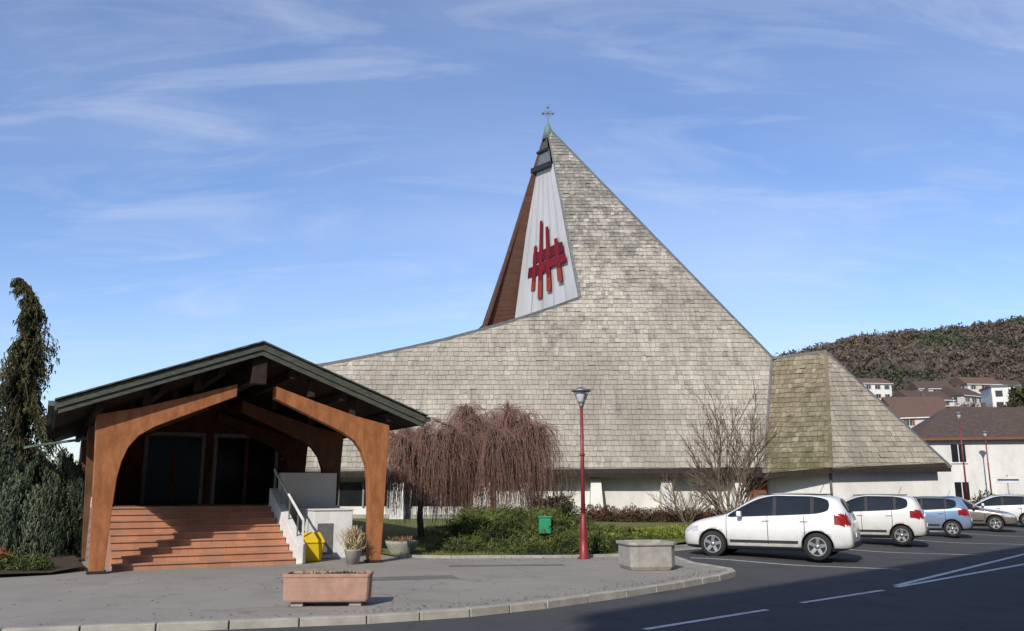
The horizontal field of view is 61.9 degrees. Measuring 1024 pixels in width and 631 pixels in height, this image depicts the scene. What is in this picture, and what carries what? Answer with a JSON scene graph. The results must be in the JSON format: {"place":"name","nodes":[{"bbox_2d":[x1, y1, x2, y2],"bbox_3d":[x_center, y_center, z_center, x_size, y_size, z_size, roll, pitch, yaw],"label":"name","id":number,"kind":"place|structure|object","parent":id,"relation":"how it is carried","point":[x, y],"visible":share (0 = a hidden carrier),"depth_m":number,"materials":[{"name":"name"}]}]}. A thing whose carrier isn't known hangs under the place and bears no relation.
{"place":"outdoors","nodes":[
{"label":"outdoors","id":0,"kind":"place"},
{"bbox_2d":[0,542,726,629],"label":"pavement","id":1,"kind":"structure","parent":0,"point":[35,598],"depth_m":14.69,"materials":[{"name":"concrete"}]},
{"bbox_2d":[0,537,83,573],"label":"flower bed soil","id":2,"kind":"structure","parent":1,"relation":"on","point":[63,561],"depth_m":18.57,"materials":[{"name":"brown soil"}]},
{"bbox_2d":[0,547,26,573],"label":"red flower clump","id":3,"kind":"object","parent":2,"relation":"on","point":[3,561],"visible":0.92,"depth_m":17.27,"materials":[{"name":"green plant"}]},
{"bbox_2d":[0,439,31,552],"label":"weeping cedar","id":4,"kind":"object","parent":2,"relation":"on","point":[8,461],"visible":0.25,"depth_m":22.44,"materials":[{"name":"green plant"}]},
{"bbox_2d":[0,550,56,574],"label":"bed shrub","id":5,"kind":"object","parent":2,"relation":"on","point":[27,562],"visible":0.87,"depth_m":17.38,"materials":[{"name":"green plant"}]},
{"bbox_2d":[0,277,76,543],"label":"conifer tree","id":6,"kind":"object","parent":2,"relation":"on","point":[23,410],"visible":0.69,"depth_m":25.90,"materials":[{"name":"green plant"}]},
{"bbox_2d":[0,447,85,556],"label":"weeping cedar","id":7,"kind":"object","parent":2,"relation":"on","point":[55,502],"visible":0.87,"depth_m":21.29,"materials":[{"name":"green plant"}]},
{"bbox_2d":[24,341,430,574],"bbox_3d":[-10.523,4.783,27.188,8.693,5.064,20.075,6,-13,-28],"label":"entrance porch","id":8,"kind":"object","parent":1,"relation":"on","point":[199,463],"visible":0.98,"depth_m":20.65,"materials":[{"name":"brown wood"}]},
{"bbox_2d":[317,523,332,554],"bbox_3d":[-4.658,5.560,21.243,0.400,0.750,0.015,6,-13,-28],"label":"service box door","id":9,"kind":"structure","parent":8,"relation":"in","point":[326,529],"depth_m":21.26,"materials":[{"name":"grey metal"}]},
{"bbox_2d":[300,532,324,561],"bbox_3d":[-4.780,5.524,20.355,0.520,0.664,0.440,6,-13,-27],"label":"yellow grit bin","id":10,"kind":"object","parent":1,"relation":"on","point":[314,542],"visible":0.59,"depth_m":20.22,"materials":[{"name":"plastic"}]},
{"bbox_2d":[282,567,373,606],"bbox_3d":[-2.720,4.011,12.652,1.270,0.530,0.560,1,-12,-4],"label":"pink flower trough","id":11,"kind":"object","parent":1,"relation":"on","point":[303,588],"visible":1,"depth_m":12.40,"materials":[{"name":"concrete"}]},
{"bbox_2d":[338,525,369,564],"bbox_3d":[-3.614,5.253,19.631,0.835,0.903,0.737,-6,-13,26],"label":"ornamental grass pot","id":12,"kind":"object","parent":1,"relation":"on","point":[353,540],"visible":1,"depth_m":19.54,"materials":[{"name":"concrete"}]},
{"bbox_2d":[282,564,564,582],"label":"pavement repair patches","id":13,"kind":"object","parent":1,"relation":"on","point":[414,577],"visible":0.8,"depth_m":16.70,"materials":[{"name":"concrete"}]},
{"bbox_2d":[397,544,691,558],"bbox_3d":[3.951,6.653,24.303,14.540,0.100,3.233,8,-14,-34],"label":"lawn edging","id":14,"kind":"object","parent":1,"relation":"on","point":[510,556],"visible":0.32,"depth_m":21.32,"materials":[{"name":"concrete"}]},
{"bbox_2d":[571,387,590,558],"bbox_3d":[1.780,3.929,21.550,0.500,4.270,0.500,0,-12,0],"label":"street lamp","id":15,"kind":"object","parent":1,"relation":"on","point":[581,394],"visible":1,"depth_m":21.47,"materials":[{"name":"red metal"}]},
{"bbox_2d":[305,106,951,518],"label":"church","id":16,"kind":"structure","parent":1,"relation":"on","point":[617,308],"depth_m":40.30,"materials":[{"name":"grey wood"}]},
{"bbox_2d":[339,483,386,505],"bbox_3d":[-6.600,7.933,37.899,2.200,1.000,0.040,0,-12,0],"label":"window glass","id":17,"kind":"structure","parent":16,"relation":"in","point":[350,494],"depth_m":37.87,"materials":[{"name":"black glass"}]},
{"bbox_2d":[362,481,364,506],"bbox_3d":[-6.600,7.929,37.882,0.080,1.100,0.085,0,-12,0],"label":"window frame","id":18,"kind":"structure","parent":16,"relation":"in","point":[363,481],"depth_m":37.84,"materials":[{"name":"grey metal"}]},
{"bbox_2d":[411,483,470,505],"bbox_3d":[-3.150,7.933,37.899,2.700,1.000,0.040,0,-12,0],"label":"window glass","id":19,"kind":"structure","parent":16,"relation":"in","point":[413,496],"depth_m":37.85,"materials":[{"name":"black glass"}]},
{"bbox_2d":[749,479,767,499],"bbox_3d":[10.950,8.284,37.821,0.800,2.080,0.068,0,-12,0],"label":"side door","id":20,"kind":"structure","parent":16,"relation":"in","point":[763,490],"depth_m":37.91,"materials":[{"name":"brown wood"}]},
{"bbox_2d":[616,540,676,570],"bbox_3d":[2.900,5.173,18.436,1.080,0.580,1.080,2,-12,-12],"label":"concrete planter","id":21,"kind":"object","parent":1,"relation":"on","point":[646,555],"visible":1,"depth_m":17.98,"materials":[{"name":"concrete"}]},
{"bbox_2d":[0,0,1023,468],"label":"sky","id":22,"kind":"structure","parent":0,"point":[317,181],"materials":[{"name":"blue"}]},
{"bbox_2d":[352,518,692,555],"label":"lawn","id":23,"kind":"structure","parent":0,"point":[408,527],"depth_m":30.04,"materials":[{"name":"green plant"}]},
{"bbox_2d":[385,536,420,553],"bbox_3d":[-2.966,6.020,22.370,0.967,0.502,1.078,-8,-14,35],"label":"stone bowl planter","id":24,"kind":"object","parent":23,"relation":"on","point":[408,545],"visible":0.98,"depth_m":22.15,"materials":[{"name":"concrete"}]},
{"bbox_2d":[361,422,475,537],"bbox_3d":[-2.721,5.182,26.954,3.699,3.712,3.519,6,-13,-28],"label":"weeping willow tree","id":25,"kind":"object","parent":23,"relation":"on","point":[418,452],"visible":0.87,"depth_m":26.45,"materials":[{"name":"brown plant"}]},
{"bbox_2d":[412,400,579,518],"bbox_3d":[-0.626,5.051,28.204,5.838,4.372,6.145,0,-12,0],"label":"weeping willow tree","id":26,"kind":"object","parent":23,"relation":"on","point":[509,447],"visible":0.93,"depth_m":27.22,"materials":[{"name":"brown plant"}]},
{"bbox_2d":[425,500,649,557],"bbox_3d":[0.937,6.083,24.537,6.544,1.498,6.432,0,-12,0],"label":"juniper shrub","id":27,"kind":"object","parent":23,"relation":"on","point":[504,529],"visible":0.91,"depth_m":23.50,"materials":[{"name":"green plant"}]},
{"bbox_2d":[538,515,551,535],"bbox_3d":[0.900,5.889,23.220,0.380,0.900,0.220,0,-12,0],"label":"green litter bin","id":28,"kind":"object","parent":23,"relation":"on","point":[544,521],"visible":0.94,"depth_m":23.18,"materials":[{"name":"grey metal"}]},
{"bbox_2d":[517,459,580,513],"bbox_3d":[1.125,6.008,28.968,2.591,2.602,2.496,0,-12,0],"label":"bare shrub","id":29,"kind":"object","parent":23,"relation":"on","point":[561,499],"visible":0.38,"depth_m":28.70,"materials":[{"name":"brown plant"}]},
{"bbox_2d":[529,492,578,523],"bbox_3d":[1.469,6.893,30.363,2.134,1.348,2.095,0,-12,0],"label":"round shrub","id":30,"kind":"object","parent":23,"relation":"on","point":[572,507],"visible":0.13,"depth_m":30.05,"materials":[{"name":"green plant"}]},
{"bbox_2d":[597,523,689,539],"bbox_3d":[5.094,6.979,27.511,8.633,0.734,2.807,8,-14,-32],"label":"golden groundcover shrub","id":31,"kind":"object","parent":23,"relation":"on","point":[659,532],"visible":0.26,"depth_m":26.46,"materials":[{"name":"plant"}]},
{"bbox_2d":[578,502,737,522],"bbox_3d":[6.620,7.804,33.514,8.430,0.981,1.479,-1,-12,6],"label":"clipped hedge","id":32,"kind":"object","parent":23,"relation":"on","point":[653,515],"visible":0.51,"depth_m":33.48,"materials":[{"name":"brown plant"}]},
{"bbox_2d":[646,465,731,522],"bbox_3d":[6.653,6.758,32.467,2.832,2.339,2.790,-10,-15,41],"label":"bare shrub","id":33,"kind":"object","parent":23,"relation":"on","point":[683,504],"visible":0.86,"depth_m":32.28,"materials":[{"name":"plant"}]},
{"bbox_2d":[674,370,786,515],"bbox_3d":[7.794,4.608,29.518,4.528,5.682,4.135,0,-12,0],"label":"bare tree","id":34,"kind":"object","parent":23,"relation":"on","point":[750,455],"visible":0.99,"depth_m":29.26,"materials":[{"name":"plant"}]},
{"bbox_2d":[156,522,1023,630],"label":"road","id":35,"kind":"structure","parent":0,"point":[779,591],"depth_m":14.14,"materials":[{"name":"grey asphalt"}]},
{"bbox_2d":[0,548,735,630],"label":"kerb","id":36,"kind":"structure","parent":35,"relation":"on","point":[305,621],"depth_m":11.57,"materials":[{"name":"concrete"}]},
{"bbox_2d":[685,485,861,560],"bbox_3d":[6.800,5.401,22.524,4.324,1.843,2.180,-6,-13,27],"label":"parked car","id":37,"kind":"object","parent":35,"relation":"on","point":[815,526],"visible":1,"depth_m":21.59,"materials":[{"name":"white paint"}]},
{"bbox_2d":[642,528,1023,629],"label":"road markings","id":38,"kind":"object","parent":35,"relation":"on","point":[896,585],"visible":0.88,"depth_m":16.91,"materials":[{"name":"paint"}]},
{"bbox_2d":[845,489,929,544],"bbox_3d":[11.450,6.549,28.056,3.974,1.783,2.060,-6,-13,27],"label":"parked car","id":39,"kind":"object","parent":35,"relation":"on","point":[899,519],"visible":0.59,"depth_m":26.96,"materials":[{"name":"white paint"}]},
{"bbox_2d":[914,491,972,536],"bbox_3d":[15.500,7.565,32.748,3.774,1.673,2.000,-6,-13,27],"label":"parked car","id":40,"kind":"object","parent":35,"relation":"on","point":[950,516],"visible":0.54,"depth_m":31.62,"materials":[{"name":"blue paint"}]},
{"bbox_2d":[954,412,968,500],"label":"street lamp","id":41,"kind":"object","parent":35,"relation":"on","point":[958,414],"visible":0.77,"depth_m":54.29,"materials":[{"name":"red metal"}]},
{"bbox_2d":[945,496,1017,530],"bbox_3d":[19.600,8.510,37.352,4.324,1.673,2.100,-6,-13,27],"label":"parked car","id":42,"kind":"object","parent":35,"relation":"on","point":[995,520],"visible":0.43,"depth_m":36.10,"materials":[{"name":"beige paint"}]},
{"bbox_2d":[969,489,994,503],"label":"garden hedge","id":43,"kind":"object","parent":35,"relation":"on","point":[980,498],"visible":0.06,"depth_m":56.01,"materials":[{"name":"green plant"}]},
{"bbox_2d":[981,431,991,493],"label":"street lamp","id":44,"kind":"object","parent":35,"relation":"on","point":[984,433],"visible":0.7,"depth_m":63.12,"materials":[{"name":"red metal"}]},
{"bbox_2d":[975,494,1023,524],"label":"parked car","id":45,"kind":"object","parent":35,"relation":"on","point":[1012,503],"visible":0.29,"depth_m":40.46,"materials":[{"name":"white paint"}]},
{"bbox_2d":[996,475,1019,493],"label":"direction sign","id":46,"kind":"object","parent":35,"relation":"on","point":[1007,479],"visible":0.89,"depth_m":52.45,"materials":[{"name":"grey metal"}]},
{"bbox_2d":[772,315,1023,394],"bbox_3d":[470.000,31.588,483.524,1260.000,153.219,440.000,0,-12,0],"label":"forested hill","id":47,"kind":"structure","parent":0,"point":[900,359],"depth_m":472.63,"materials":[{"name":"plant"}]},
{"bbox_3d":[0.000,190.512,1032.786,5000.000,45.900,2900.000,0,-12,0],"label":"ground","id":48,"kind":"structure","parent":0,"visible":0},
{"bbox_2d":[863,383,891,399],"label":"walls","id":49,"kind":"structure","parent":48,"relation":"on","point":[882,391],"depth_m":281.62,"materials":[{"name":"white paint"}]},
{"bbox_2d":[857,378,890,382],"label":"roof","id":50,"kind":"structure","parent":49,"relation":"on","point":[869,380],"depth_m":284.20,"materials":[{"name":"brown tile"}]},
{"bbox_2d":[902,418,926,427],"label":"walls","id":51,"kind":"structure","parent":48,"relation":"on","point":[918,420],"depth_m":162.85,"materials":[{"name":"white paint"}]},
{"bbox_2d":[906,419,912,425],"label":"window","id":52,"kind":"structure","parent":51,"relation":"attached to","point":[908,420],"depth_m":163.37,"materials":[{"name":"grey glass"}]},
{"bbox_2d":[888,404,945,417],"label":"roof","id":53,"kind":"structure","parent":51,"relation":"on","point":[915,411],"depth_m":164.98,"materials":[{"name":"brown tile"}]},
{"bbox_2d":[913,389,940,390],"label":"walls","id":54,"kind":"structure","parent":48,"relation":"on","point":[928,389],"depth_m":271.53,"materials":[{"name":"white paint"}]},
{"bbox_2d":[907,381,952,390],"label":"roof","id":55,"kind":"structure","parent":54,"relation":"on","point":[914,385],"depth_m":274.05,"materials":[{"name":"brown tile"}]},
{"bbox_2d":[884,400,1006,412],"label":"distant village trees","id":56,"kind":"object","parent":48,"relation":"on","point":[970,405],"visible":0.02,"depth_m":209.81,"materials":[{"name":"green plant"}]},
{"bbox_2d":[950,395,980,406],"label":"walls","id":57,"kind":"structure","parent":48,"relation":"on","point":[961,399],"depth_m":239.91,"materials":[{"name":"white paint"}]},
{"bbox_2d":[939,386,980,396],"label":"roof","id":58,"kind":"structure","parent":57,"relation":"on","point":[951,391],"depth_m":242.48,"materials":[{"name":"brown tile"}]},
{"bbox_2d":[955,384,987,393],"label":"walls","id":59,"kind":"structure","parent":48,"relation":"on","point":[978,386],"depth_m":286.02,"materials":[{"name":"white paint"}]},
{"bbox_2d":[950,377,1001,386],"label":"roof","id":60,"kind":"structure","parent":59,"relation":"on","point":[967,380],"depth_m":289.27,"materials":[{"name":"brown tile"}]},
{"bbox_2d":[924,439,1023,502],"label":"walls","id":61,"kind":"structure","parent":48,"relation":"on","point":[1005,457],"depth_m":65.00,"materials":[{"name":"white paint"}]},
{"bbox_2d":[950,444,965,461],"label":"window","id":62,"kind":"structure","parent":61,"relation":"attached to","point":[954,452],"depth_m":65.53,"materials":[{"name":"black glass"}]},
{"bbox_2d":[954,482,969,499],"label":"window","id":63,"kind":"structure","parent":61,"relation":"attached to","point":[958,489],"depth_m":64.97,"materials":[{"name":"black glass"}]},
{"bbox_2d":[911,407,1023,437],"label":"roof","id":64,"kind":"structure","parent":61,"relation":"on","point":[993,422],"depth_m":67.86,"materials":[{"name":"brown tile"}]},
{"bbox_2d":[922,437,1023,439],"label":"eave board","id":65,"kind":"object","parent":64,"relation":"attached to","point":[987,438],"depth_m":64.98,"materials":[{"name":"brown wood"}]},
{"bbox_2d":[979,384,1023,406],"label":"apartment block","id":66,"kind":"structure","parent":48,"relation":"on","point":[993,395],"depth_m":209.63,"materials":[{"name":"paint"}]},
{"bbox_2d":[995,390,1002,396],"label":"window","id":67,"kind":"structure","parent":66,"relation":"in","point":[999,393],"depth_m":209.44,"materials":[{"name":"grey glass"}]},
{"bbox_2d":[1004,383,1023,406],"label":"evergreen tree","id":68,"kind":"object","parent":48,"relation":"on","point":[1016,399],"visible":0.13,"depth_m":74.97,"materials":[{"name":"green plant"}]},
{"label":"walls","id":69,"kind":"object","parent":48,"relation":"on","visible":0},
{"bbox_2d":[946,406,991,407],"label":"roof","id":70,"kind":"structure","parent":69,"relation":"on","point":[965,407],"depth_m":168.95,"materials":[{"name":"brown tile"}]},
{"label":"walls","id":71,"kind":"object","parent":48,"relation":"on","visible":0},
{"bbox_2d":[881,396,949,405],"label":"roof","id":72,"kind":"structure","parent":71,"relation":"on","point":[908,401],"depth_m":202.69,"materials":[{"name":"brown tile"}]},
{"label":"walls","id":73,"kind":"object","parent":48,"relation":"on","visible":0},
{"bbox_2d":[891,390,954,399],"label":"roof","id":74,"kind":"structure","parent":73,"relation":"on","point":[903,393],"depth_m":228.57,"materials":[{"name":"brown tile"}]},
{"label":"walls","id":75,"kind":"object","parent":48,"relation":"on","visible":0},
{"bbox_2d":[997,380,1020,384],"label":"roof","id":76,"kind":"structure","parent":75,"relation":"on","point":[1004,382],"depth_m":299.69,"materials":[{"name":"brown tile"}]}
]}

